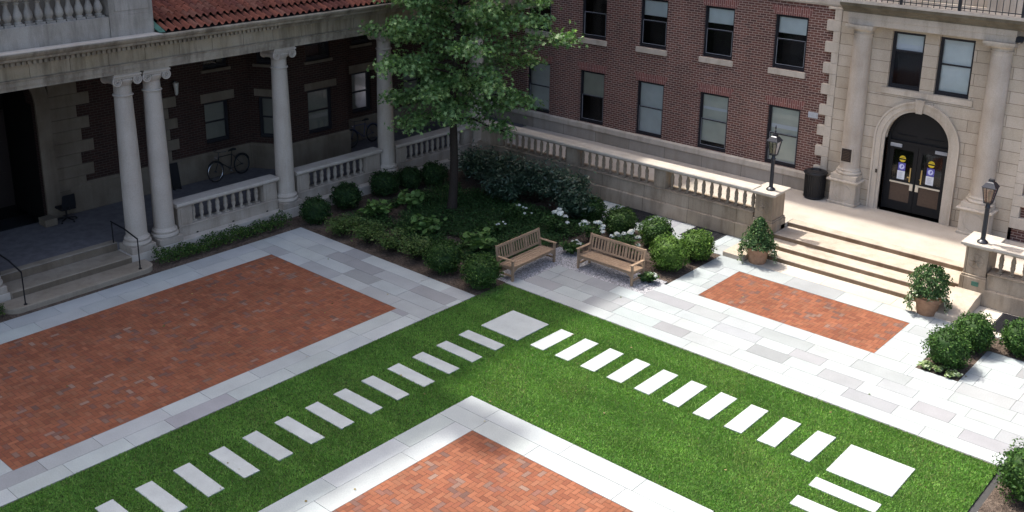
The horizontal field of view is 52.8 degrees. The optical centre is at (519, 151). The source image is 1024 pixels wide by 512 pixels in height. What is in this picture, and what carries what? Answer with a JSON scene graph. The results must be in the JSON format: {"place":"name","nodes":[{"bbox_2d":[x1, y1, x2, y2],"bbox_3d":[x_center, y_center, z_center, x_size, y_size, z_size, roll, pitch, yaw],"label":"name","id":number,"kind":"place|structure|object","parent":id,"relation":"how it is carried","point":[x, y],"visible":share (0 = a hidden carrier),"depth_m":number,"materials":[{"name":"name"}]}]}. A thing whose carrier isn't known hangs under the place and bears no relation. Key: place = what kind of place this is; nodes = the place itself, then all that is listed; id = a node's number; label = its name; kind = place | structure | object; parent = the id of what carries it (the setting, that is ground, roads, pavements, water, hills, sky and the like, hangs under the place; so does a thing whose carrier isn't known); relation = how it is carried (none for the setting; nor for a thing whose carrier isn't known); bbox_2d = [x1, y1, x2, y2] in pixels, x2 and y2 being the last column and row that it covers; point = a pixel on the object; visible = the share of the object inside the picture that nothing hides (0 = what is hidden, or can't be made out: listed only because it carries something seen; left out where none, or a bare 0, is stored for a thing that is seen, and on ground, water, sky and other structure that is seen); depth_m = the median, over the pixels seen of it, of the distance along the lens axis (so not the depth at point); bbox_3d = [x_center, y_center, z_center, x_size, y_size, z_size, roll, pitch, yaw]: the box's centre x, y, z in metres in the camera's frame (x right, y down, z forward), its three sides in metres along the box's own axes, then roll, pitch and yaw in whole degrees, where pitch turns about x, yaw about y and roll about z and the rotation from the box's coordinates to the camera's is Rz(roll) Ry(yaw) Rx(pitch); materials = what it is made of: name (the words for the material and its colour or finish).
{"place":"outdoors","nodes":[
{"label":"outdoors","id":0,"kind":"place"},
{"bbox_2d":[0,227,474,507],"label":"plaza paving","id":1,"kind":"structure","parent":0,"point":[411,297],"depth_m":26.00,"materials":[{"name":"grey stone"}]},
{"bbox_2d":[0,113,526,282],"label":"porch floor","id":2,"kind":"structure","parent":0,"point":[27,244],"depth_m":30.91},
{"bbox_2d":[258,396,713,511],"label":"plaza paving","id":3,"kind":"structure","parent":0,"point":[387,460],"depth_m":20.01,"materials":[{"name":"grey stone"}]},
{"bbox_2d":[0,283,999,511],"bbox_3d":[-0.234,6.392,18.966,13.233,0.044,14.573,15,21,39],"label":"lawn grass","id":4,"kind":"structure","parent":0,"point":[598,383],"depth_m":21.42,"materials":[{"name":"green plant"}]},
{"bbox_2d":[135,481,187,511],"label":"stepping stone","id":5,"kind":"object","parent":4,"relation":"on","point":[153,492],"visible":1,"depth_m":18.86,"materials":[{"name":"stone"}]},
{"bbox_2d":[173,463,224,497],"bbox_3d":[-6.048,6.196,19.429,1.224,0.041,0.364,15,21,39],"label":"stepping stone","id":6,"kind":"object","parent":4,"relation":"on","point":[205,484],"visible":1,"depth_m":19.41,"materials":[{"name":"stone"}]},
{"bbox_2d":[209,446,259,478],"bbox_3d":[-5.535,6.037,19.992,1.223,0.040,0.361,15,21,39],"label":"stepping stone","id":7,"kind":"object","parent":4,"relation":"on","point":[236,464],"visible":1,"depth_m":19.96,"materials":[{"name":"stone"}]},
{"bbox_2d":[243,431,292,460],"bbox_3d":[-5.022,5.877,20.555,1.223,0.040,0.360,15,21,39],"label":"stepping stone","id":8,"kind":"object","parent":4,"relation":"on","point":[262,442],"visible":1,"depth_m":20.53,"materials":[{"name":"stone"}]},
{"bbox_2d":[274,416,324,443],"bbox_3d":[-4.509,5.718,21.117,1.224,0.039,0.364,15,21,39],"label":"stepping stone","id":9,"kind":"object","parent":4,"relation":"on","point":[302,432],"visible":1,"depth_m":21.08,"materials":[{"name":"stone"}]},
{"bbox_2d":[305,402,354,429],"bbox_3d":[-3.996,5.559,21.680,1.220,0.038,0.351,15,21,39],"label":"stepping stone","id":10,"kind":"object","parent":4,"relation":"on","point":[333,417],"visible":1,"depth_m":21.65,"materials":[{"name":"stone"}]},
{"bbox_2d":[333,388,382,414],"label":"stepping stone","id":11,"kind":"object","parent":4,"relation":"on","point":[359,401],"visible":1,"depth_m":22.20,"materials":[{"name":"stone"}]},
{"bbox_2d":[362,376,408,400],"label":"stepping stone","id":12,"kind":"object","parent":4,"relation":"on","point":[388,389],"visible":1,"depth_m":22.77,"materials":[{"name":"stone"}]},
{"bbox_2d":[387,363,433,386],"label":"stepping stone","id":13,"kind":"object","parent":4,"relation":"on","point":[411,375],"visible":1,"depth_m":23.33,"materials":[{"name":"stone"}]},
{"bbox_2d":[412,352,459,374],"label":"stepping stone","id":14,"kind":"object","parent":4,"relation":"on","point":[437,363],"visible":1,"depth_m":23.88,"materials":[{"name":"stone"}]},
{"bbox_2d":[481,310,547,340],"bbox_3d":[-0.108,4.370,25.870,1.233,0.042,1.214,15,21,39],"label":"stepping stone","id":15,"kind":"object","parent":4,"relation":"on","point":[515,325],"visible":1,"depth_m":25.82,"materials":[{"name":"stone"}]},
{"bbox_2d":[555,338,597,360],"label":"stepping stone","id":16,"kind":"object","parent":4,"relation":"on","point":[576,350],"visible":1,"depth_m":24.62,"materials":[{"name":"stone"}]},
{"bbox_2d":[580,348,623,371],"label":"stepping stone","id":17,"kind":"object","parent":4,"relation":"on","point":[601,360],"visible":1,"depth_m":24.12,"materials":[{"name":"stone"}]},
{"bbox_2d":[606,359,649,382],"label":"stepping stone","id":18,"kind":"object","parent":4,"relation":"on","point":[630,369],"visible":1,"depth_m":23.66,"materials":[{"name":"stone"}]},
{"bbox_2d":[634,369,677,394],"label":"stepping stone","id":19,"kind":"object","parent":4,"relation":"on","point":[657,381],"visible":1,"depth_m":23.15,"materials":[{"name":"stone"}]},
{"bbox_2d":[663,380,706,407],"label":"stepping stone","id":20,"kind":"object","parent":4,"relation":"on","point":[678,398],"visible":1,"depth_m":22.68,"materials":[{"name":"stone"}]},
{"bbox_2d":[692,392,736,419],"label":"stepping stone","id":21,"kind":"object","parent":4,"relation":"on","point":[721,401],"visible":1,"depth_m":22.18,"materials":[{"name":"stone"}]},
{"bbox_2d":[724,404,768,433],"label":"stepping stone","id":22,"kind":"object","parent":4,"relation":"on","point":[743,421],"visible":1,"depth_m":21.69,"materials":[{"name":"stone"}]},
{"bbox_2d":[757,417,800,447],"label":"stepping stone","id":23,"kind":"object","parent":4,"relation":"on","point":[777,433],"visible":1,"depth_m":21.22,"materials":[{"name":"stone"}]},
{"bbox_2d":[790,431,835,462],"bbox_3d":[5.932,5.947,20.774,0.423,0.042,1.184,15,21,39],"label":"stepping stone","id":24,"kind":"object","parent":4,"relation":"on","point":[812,446],"visible":1,"depth_m":20.73,"materials":[{"name":"stone"}]},
{"bbox_2d":[809,477,881,511],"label":"stepping stone","id":25,"kind":"object","parent":4,"relation":"on","point":[846,495],"visible":1,"depth_m":19.18,"materials":[{"name":"stone"}]},
{"bbox_2d":[826,444,914,497],"bbox_3d":[6.819,6.188,19.999,1.316,0.040,1.218,15,21,39],"label":"stepping stone","id":26,"kind":"object","parent":4,"relation":"on","point":[871,470],"visible":1,"depth_m":19.96,"materials":[{"name":"stone"}]},
{"bbox_2d":[0,202,1010,511],"bbox_3d":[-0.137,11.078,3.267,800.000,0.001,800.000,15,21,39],"label":"ground","id":27,"kind":"structure","parent":0,"point":[30,218],"depth_m":32.37,"materials":[{"name":"concrete"}]},
{"bbox_2d":[0,240,152,313],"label":"porch steps","id":28,"kind":"structure","parent":27,"relation":"on","point":[51,285],"depth_m":27.86,"materials":[{"name":"stone"}]},
{"bbox_2d":[0,254,395,469],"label":"brick paving","id":29,"kind":"structure","parent":27,"relation":"on","point":[224,306],"depth_m":24.50,"materials":[{"name":"brick"}]},
{"bbox_2d":[0,0,543,302],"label":"porch building","id":30,"kind":"structure","parent":27,"relation":"on","point":[283,88],"depth_m":31.96,"materials":[{"name":"brick"}]},
{"bbox_2d":[0,110,15,207],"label":"door","id":31,"kind":"structure","parent":30,"relation":"in","point":[7,198],"depth_m":31.98,"materials":[{"name":"black metal"}]},
{"bbox_2d":[0,0,154,51],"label":"roof balustrade","id":32,"kind":"object","parent":30,"relation":"on","point":[113,18],"visible":1,"depth_m":26.53,"materials":[{"name":"grey stone"}]},
{"bbox_2d":[200,89,233,143],"bbox_3d":[-10.481,-1.232,35.242,0.750,1.740,1.290,15,21,39],"label":"window","id":33,"kind":"structure","parent":30,"relation":"in","point":[216,114],"depth_m":35.15,"materials":[{"name":"grey glass"}]},
{"bbox_2d":[173,174,279,236],"bbox_3d":[-9.009,1.660,31.712,0.520,1.061,3.620,15,21,39],"label":"stone balustrade","id":34,"kind":"object","parent":30,"relation":"on","point":[187,222],"visible":0.99,"depth_m":31.57,"materials":[{"name":"stone"}]},
{"bbox_2d":[254,89,273,137],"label":"window","id":35,"kind":"structure","parent":30,"relation":"in","point":[265,103],"depth_m":35.95,"materials":[{"name":"grey glass"}]},
{"bbox_2d":[304,41,332,64],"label":"window","id":36,"kind":"structure","parent":30,"relation":"in","point":[313,51],"depth_m":36.67,"materials":[{"name":"black glass"}]},
{"bbox_2d":[304,78,335,133],"bbox_3d":[-7.330,-1.661,37.059,0.710,1.850,1.410,15,21,39],"label":"window","id":37,"kind":"structure","parent":30,"relation":"in","point":[319,100],"depth_m":36.97,"materials":[{"name":"grey glass"}]},
{"bbox_2d":[294,147,382,200],"bbox_3d":[-6.160,0.774,34.836,0.520,1.061,3.660,15,21,39],"label":"stone balustrade","id":38,"kind":"object","parent":30,"relation":"on","point":[369,161],"visible":0.98,"depth_m":34.65,"materials":[{"name":"stone"}]},
{"bbox_2d":[349,62,374,112],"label":"window","id":39,"kind":"structure","parent":30,"relation":"in","point":[360,81],"depth_m":39.74,"materials":[{"name":"grey glass"}]},
{"bbox_2d":[394,123,474,169],"bbox_3d":[-3.212,-0.143,38.069,0.520,1.061,4.000,15,21,39],"label":"stone balustrade","id":40,"kind":"object","parent":30,"relation":"on","point":[403,160],"visible":0.88,"depth_m":37.80,"materials":[{"name":"stone"}]},
{"bbox_2d":[0,166,720,322],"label":"planting bed","id":41,"kind":"object","parent":27,"relation":"on","point":[400,258],"visible":0.2,"depth_m":31.01,"materials":[{"name":"brown soil"}]},
{"bbox_2d":[151,209,291,263],"bbox_3d":[-8.819,2.551,30.871,0.659,0.480,4.574,15,21,39],"label":"hedge","id":42,"kind":"object","parent":41,"relation":"on","point":[188,248],"visible":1,"depth_m":30.69,"materials":[{"name":"green plant"}]},
{"bbox_2d":[299,193,332,224],"bbox_3d":[-6.454,1.837,32.629,1.107,0.914,1.052,-2,17,-10],"label":"boxwood ball","id":43,"kind":"object","parent":41,"relation":"on","point":[313,210],"visible":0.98,"depth_m":32.38,"materials":[{"name":"green plant"}]},
{"bbox_2d":[320,212,361,235],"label":"loose shrub","id":44,"kind":"object","parent":41,"relation":"on","point":[339,225],"visible":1,"depth_m":31.55,"materials":[{"name":"green plant"}]},
{"bbox_2d":[329,181,362,209],"bbox_3d":[-5.701,1.428,33.938,1.204,0.976,1.151,15,21,39],"label":"boxwood ball","id":45,"kind":"object","parent":41,"relation":"on","point":[346,194],"visible":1,"depth_m":33.67,"materials":[{"name":"green plant"}]},
{"bbox_2d":[349,218,385,243],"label":"loose shrub","id":46,"kind":"object","parent":41,"relation":"on","point":[366,232],"visible":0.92,"depth_m":30.91,"materials":[{"name":"green plant"}]},
{"bbox_2d":[368,168,400,195],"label":"boxwood ball","id":47,"kind":"object","parent":41,"relation":"on","point":[384,183],"visible":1,"depth_m":34.92,"materials":[{"name":"green plant"}]},
{"bbox_2d":[370,225,410,251],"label":"loose shrub","id":48,"kind":"object","parent":41,"relation":"on","point":[388,242],"visible":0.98,"depth_m":30.31,"materials":[{"name":"green plant"}]},
{"bbox_2d":[396,166,424,188],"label":"boxwood ball","id":49,"kind":"object","parent":41,"relation":"on","point":[409,177],"visible":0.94,"depth_m":35.72,"materials":[{"name":"green plant"}]},
{"bbox_2d":[392,233,435,260],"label":"loose shrub","id":50,"kind":"object","parent":41,"relation":"on","point":[414,248],"visible":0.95,"depth_m":29.69,"materials":[{"name":"green plant"}]},
{"bbox_2d":[406,213,447,234],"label":"broadleaf plant","id":51,"kind":"object","parent":41,"relation":"on","point":[424,226],"visible":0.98,"depth_m":31.56,"materials":[{"name":"green plant"}]},
{"bbox_2d":[418,160,448,186],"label":"boxwood ball","id":52,"kind":"object","parent":41,"relation":"on","point":[433,174],"visible":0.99,"depth_m":36.09,"materials":[{"name":"green plant"}]},
{"bbox_2d":[422,238,465,274],"bbox_3d":[-2.098,2.917,28.918,1.214,1.045,1.240,15,21,39],"label":"boxwood ball","id":53,"kind":"object","parent":41,"relation":"on","point":[443,256],"visible":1,"depth_m":28.63,"materials":[{"name":"green plant"}]},
{"bbox_2d":[340,181,594,267],"bbox_3d":[-1.740,2.248,32.579,6.481,0.305,5.386,15,21,39],"label":"ground cover","id":54,"kind":"object","parent":41,"relation":"on","point":[439,199],"visible":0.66,"depth_m":32.76,"materials":[{"name":"green plant"}]},
{"bbox_2d":[348,0,588,212],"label":"sweetgum tree","id":55,"kind":"object","parent":41,"relation":"on","point":[489,15],"visible":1,"depth_m":31.64,"materials":[{"name":"green plant"}]},
{"bbox_2d":[448,139,504,181],"bbox_3d":[-1.443,0.372,36.934,2.268,1.412,2.271,-1,16,-5],"label":"rhododendron","id":56,"kind":"object","parent":41,"relation":"on","point":[467,156],"visible":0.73,"depth_m":36.56,"materials":[{"name":"green plant"}]},
{"bbox_2d":[459,227,496,253],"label":"broadleaf plant","id":57,"kind":"object","parent":41,"relation":"on","point":[477,240],"visible":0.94,"depth_m":30.07,"materials":[{"name":"green plant"}]},
{"bbox_2d":[459,251,503,289],"bbox_3d":[-1.042,3.193,27.938,1.261,1.096,1.214,15,21,39],"label":"boxwood ball","id":58,"kind":"object","parent":41,"relation":"on","point":[481,270],"visible":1,"depth_m":27.67,"materials":[{"name":"green plant"}]},
{"bbox_2d":[468,149,534,182],"bbox_3d":[-0.523,0.683,35.733,2.501,1.516,2.454,-2,17,-9],"label":"rhododendron","id":59,"kind":"object","parent":41,"relation":"on","point":[499,163],"visible":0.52,"depth_m":35.60,"materials":[{"name":"green plant"}]},
{"bbox_2d":[477,165,535,203],"bbox_3d":[-0.330,1.167,34.455,2.077,1.315,2.282,-8,19,-28],"label":"rhododendron","id":60,"kind":"object","parent":41,"relation":"on","point":[508,188],"visible":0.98,"depth_m":34.24,"materials":[{"name":"green plant"}]},
{"bbox_2d":[503,151,569,202],"bbox_3d":[0.536,0.896,34.738,2.327,1.695,2.388,1,16,2],"label":"rhododendron","id":61,"kind":"object","parent":41,"relation":"on","point":[538,173],"visible":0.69,"depth_m":34.49,"materials":[{"name":"green plant"}]},
{"bbox_2d":[521,164,596,209],"bbox_3d":[1.396,1.174,33.879,2.414,1.666,2.232,-6,18,-22],"label":"rhododendron","id":62,"kind":"object","parent":41,"relation":"on","point":[556,181],"visible":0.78,"depth_m":33.57,"materials":[{"name":"green plant"}]},
{"bbox_2d":[553,184,600,221],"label":"rhododendron","id":63,"kind":"object","parent":41,"relation":"on","point":[571,202],"visible":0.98,"depth_m":32.68,"materials":[{"name":"green plant"}]},
{"bbox_2d":[498,247,666,293],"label":"gravel","id":64,"kind":"structure","parent":41,"relation":"on","point":[568,260],"depth_m":29.16,"materials":[{"name":"grey gravel"}]},
{"bbox_2d":[495,228,556,281],"bbox_3d":[0.200,2.917,29.187,0.694,0.900,1.950,14,21,38],"label":"garden bench","id":65,"kind":"object","parent":64,"relation":"on","point":[513,264],"visible":0.92,"depth_m":29.17,"materials":[{"name":"brown wood"}]},
{"bbox_2d":[576,233,646,285],"bbox_3d":[2.567,3.026,28.915,1.950,0.900,0.694,15,21,39],"label":"garden bench","id":66,"kind":"object","parent":64,"relation":"on","point":[628,269],"visible":1,"depth_m":28.92,"materials":[{"name":"brown wood"}]},
{"bbox_2d":[602,204,638,235],"bbox_3d":[3.139,2.148,31.922,1.138,0.944,1.129,3,17,8],"label":"boxwood ball","id":67,"kind":"object","parent":41,"relation":"on","point":[620,220],"visible":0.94,"depth_m":31.63,"materials":[{"name":"green plant"}]},
{"bbox_2d":[637,215,675,245],"bbox_3d":[4.117,2.383,30.980,1.244,1.051,1.216,15,21,39],"label":"boxwood ball","id":68,"kind":"object","parent":41,"relation":"on","point":[653,228],"visible":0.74,"depth_m":30.72,"materials":[{"name":"green plant"}]},
{"bbox_2d":[648,231,692,271],"bbox_3d":[4.291,2.858,29.316,1.249,1.084,1.283,-4,17,-16],"label":"boxwood ball","id":69,"kind":"object","parent":41,"relation":"on","point":[670,252],"visible":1,"depth_m":28.99,"materials":[{"name":"green plant"}]},
{"bbox_2d":[681,227,717,260],"bbox_3d":[5.206,2.698,30.060,1.208,0.993,1.171,15,21,39],"label":"boxwood ball","id":70,"kind":"object","parent":41,"relation":"on","point":[701,244],"visible":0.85,"depth_m":29.78,"materials":[{"name":"green plant"}]},
{"bbox_2d":[332,431,631,511],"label":"brick paving","id":71,"kind":"structure","parent":27,"relation":"on","point":[524,498],"depth_m":19.27,"materials":[{"name":"brick"}]},
{"bbox_2d":[476,119,761,238],"bbox_3d":[2.932,0.786,35.218,11.530,1.740,0.660,15,21,39],"label":"stone balustrade","id":72,"kind":"object","parent":27,"relation":"on","point":[661,194],"visible":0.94,"depth_m":33.90,"materials":[{"name":"stone"}]},
{"bbox_2d":[699,272,908,352],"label":"brick paving","id":73,"kind":"structure","parent":27,"relation":"on","point":[877,344],"depth_m":26.84,"materials":[{"name":"brick"}]},
{"bbox_2d":[916,338,1023,381],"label":"planting bed","id":74,"kind":"object","parent":27,"relation":"on","point":[997,348],"visible":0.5,"depth_m":24.45,"materials":[{"name":"brown soil"}]},
{"bbox_2d":[920,320,974,369],"bbox_3d":[9.950,4.503,23.920,1.212,1.115,1.206,15,21,39],"label":"leafy bush","id":75,"kind":"object","parent":74,"relation":"on","point":[947,345],"visible":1,"depth_m":23.66,"materials":[{"name":"green plant"}]},
{"bbox_2d":[948,311,997,353],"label":"leafy bush","id":76,"kind":"object","parent":74,"relation":"on","point":[978,327],"visible":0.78,"depth_m":24.49,"materials":[{"name":"green plant"}]},
{"bbox_2d":[997,317,1023,359],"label":"leafy bush","id":77,"kind":"object","parent":74,"relation":"on","point":[1012,334],"visible":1,"depth_m":24.41,"materials":[{"name":"green plant"}]},
{"bbox_2d":[977,478,1023,511],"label":"planting bed","id":78,"kind":"object","parent":27,"relation":"on","point":[994,501],"visible":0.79,"depth_m":19.03,"materials":[{"name":"brown soil"}]},
{"bbox_2d":[991,438,1023,504],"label":"leafy bush","id":79,"kind":"object","parent":78,"relation":"on","point":[1011,469],"visible":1,"depth_m":18.87,"materials":[{"name":"green plant"}]},
{"bbox_2d":[982,242,1023,316],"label":"stone balustrade","id":80,"kind":"object","parent":27,"relation":"on","point":[1004,291],"visible":1,"depth_m":26.81,"materials":[{"name":"stone"}]},
{"bbox_2d":[505,201,1023,464],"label":"terrace paving","id":81,"kind":"structure","parent":0,"point":[906,395],"depth_m":24.73,"materials":[{"name":"grey stone"}]},
{"bbox_2d":[737,216,779,264],"bbox_3d":[6.983,2.541,29.833,1.175,1.416,1.193,15,21,39],"label":"flower pot","id":82,"kind":"object","parent":81,"relation":"on","point":[758,248],"visible":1,"depth_m":29.64,"materials":[{"name":"ceramic"}]},
{"bbox_2d":[723,219,981,322],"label":"terrace steps","id":83,"kind":"structure","parent":81,"relation":"on","point":[883,267],"depth_m":29.41,"materials":[{"name":"stone"}]},
{"bbox_2d":[903,263,952,316],"bbox_3d":[10.602,3.572,26.629,1.187,1.335,1.199,15,21,39],"label":"flower pot","id":84,"kind":"object","parent":81,"relation":"on","point":[931,298],"visible":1,"depth_m":26.43,"materials":[{"name":"ceramic"}]},
{"bbox_2d":[507,126,1023,274],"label":"terrace","id":85,"kind":"structure","parent":0,"point":[919,235],"depth_m":32.17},
{"bbox_2d":[483,0,1023,242],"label":"brick building","id":86,"kind":"structure","parent":85,"relation":"on","point":[918,109],"depth_m":33.83,"materials":[{"name":"brick"}]},
{"bbox_2d":[528,62,549,112],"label":"window","id":87,"kind":"structure","parent":86,"relation":"in","point":[539,80],"depth_m":41.94,"materials":[{"name":"grey glass"}]},
{"bbox_2d":[580,70,604,124],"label":"window","id":88,"kind":"structure","parent":86,"relation":"in","point":[592,83],"depth_m":40.39,"materials":[{"name":"grey glass"}]},
{"bbox_2d":[578,0,606,46],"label":"window","id":89,"kind":"structure","parent":86,"relation":"in","point":[594,11],"depth_m":39.77,"materials":[{"name":"black glass"}]},
{"bbox_2d":[636,80,663,137],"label":"window","id":90,"kind":"structure","parent":86,"relation":"in","point":[650,95],"depth_m":38.54,"materials":[{"name":"grey glass"}]},
{"bbox_2d":[636,0,667,55],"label":"window","id":91,"kind":"structure","parent":86,"relation":"in","point":[654,15],"depth_m":37.89,"materials":[{"name":"black glass"}]},
{"bbox_2d":[697,92,728,152],"bbox_3d":[7.121,-1.103,36.932,1.180,2.068,0.620,15,21,39],"label":"window","id":92,"kind":"structure","parent":86,"relation":"in","point":[713,116],"depth_m":36.83,"materials":[{"name":"grey glass"}]},
{"bbox_2d":[698,5,734,66],"bbox_3d":[7.097,-4.074,36.015,1.340,2.010,0.760,15,21,39],"label":"window","id":93,"kind":"structure","parent":86,"relation":"in","point":[719,22],"depth_m":36.18,"materials":[{"name":"black glass"}]},
{"bbox_2d":[765,104,800,167],"bbox_3d":[9.154,-0.575,35.227,1.180,2.068,0.620,15,21,39],"label":"window","id":94,"kind":"structure","parent":86,"relation":"in","point":[787,120],"depth_m":35.07,"materials":[{"name":"grey glass"}]},
{"bbox_2d":[768,14,808,78],"bbox_3d":[9.130,-3.546,34.310,1.340,2.010,0.760,15,21,39],"label":"window","id":95,"kind":"structure","parent":86,"relation":"in","point":[791,32],"depth_m":34.45,"materials":[{"name":"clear glass"}]},
{"bbox_2d":[883,142,918,212],"bbox_3d":[12.079,0.832,32.634,0.894,2.170,0.110,15,21,39],"label":"door","id":96,"kind":"structure","parent":86,"relation":"in","point":[899,192],"depth_m":32.68,"materials":[{"name":"black paint"}]},
{"bbox_2d":[888,31,925,90],"bbox_3d":[12.090,-2.828,31.787,1.010,1.770,0.620,15,21,39],"label":"window","id":97,"kind":"structure","parent":86,"relation":"in","point":[908,48],"depth_m":31.97,"materials":[{"name":"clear glass"}]},
{"bbox_2d":[911,148,947,219],"bbox_3d":[12.760,1.009,32.063,0.894,2.170,0.110,15,21,39],"label":"door","id":98,"kind":"structure","parent":86,"relation":"in","point":[927,198],"depth_m":32.13,"materials":[{"name":"black paint"}]},
{"bbox_2d":[865,0,1023,17],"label":"balcony railing","id":99,"kind":"object","parent":86,"relation":"on","point":[959,7],"visible":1,"depth_m":29.34,"materials":[{"name":"metal"}]},
{"bbox_2d":[934,37,975,98],"bbox_3d":[13.176,-2.546,30.876,1.030,1.770,0.620,15,21,39],"label":"window","id":100,"kind":"structure","parent":86,"relation":"in","point":[956,56],"depth_m":30.75,"materials":[{"name":"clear glass"}]},
{"bbox_2d":[751,182,790,237],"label":"lamp pier","id":101,"kind":"structure","parent":85,"relation":"on","point":[769,206],"depth_m":31.14,"materials":[{"name":"stone"}]},
{"bbox_2d":[803,167,827,199],"bbox_3d":[9.733,1.055,33.931,0.780,0.970,0.780,15,21,39],"label":"litter bin","id":102,"kind":"object","parent":85,"relation":"on","point":[814,182],"visible":1,"depth_m":33.70,"materials":[{"name":"black metal"}]},
{"bbox_2d":[958,231,1005,305],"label":"lamp pier","id":103,"kind":"structure","parent":85,"relation":"on","point":[979,262],"depth_m":27.23,"materials":[{"name":"stone"}]},
{"bbox_2d":[977,178,999,243],"bbox_3d":[12.200,1.566,26.875,0.360,1.750,0.360,15,21,39],"label":"post lamp","id":104,"kind":"object","parent":103,"relation":"on","point":[991,184],"visible":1,"depth_m":26.78,"materials":[{"name":"metal"}]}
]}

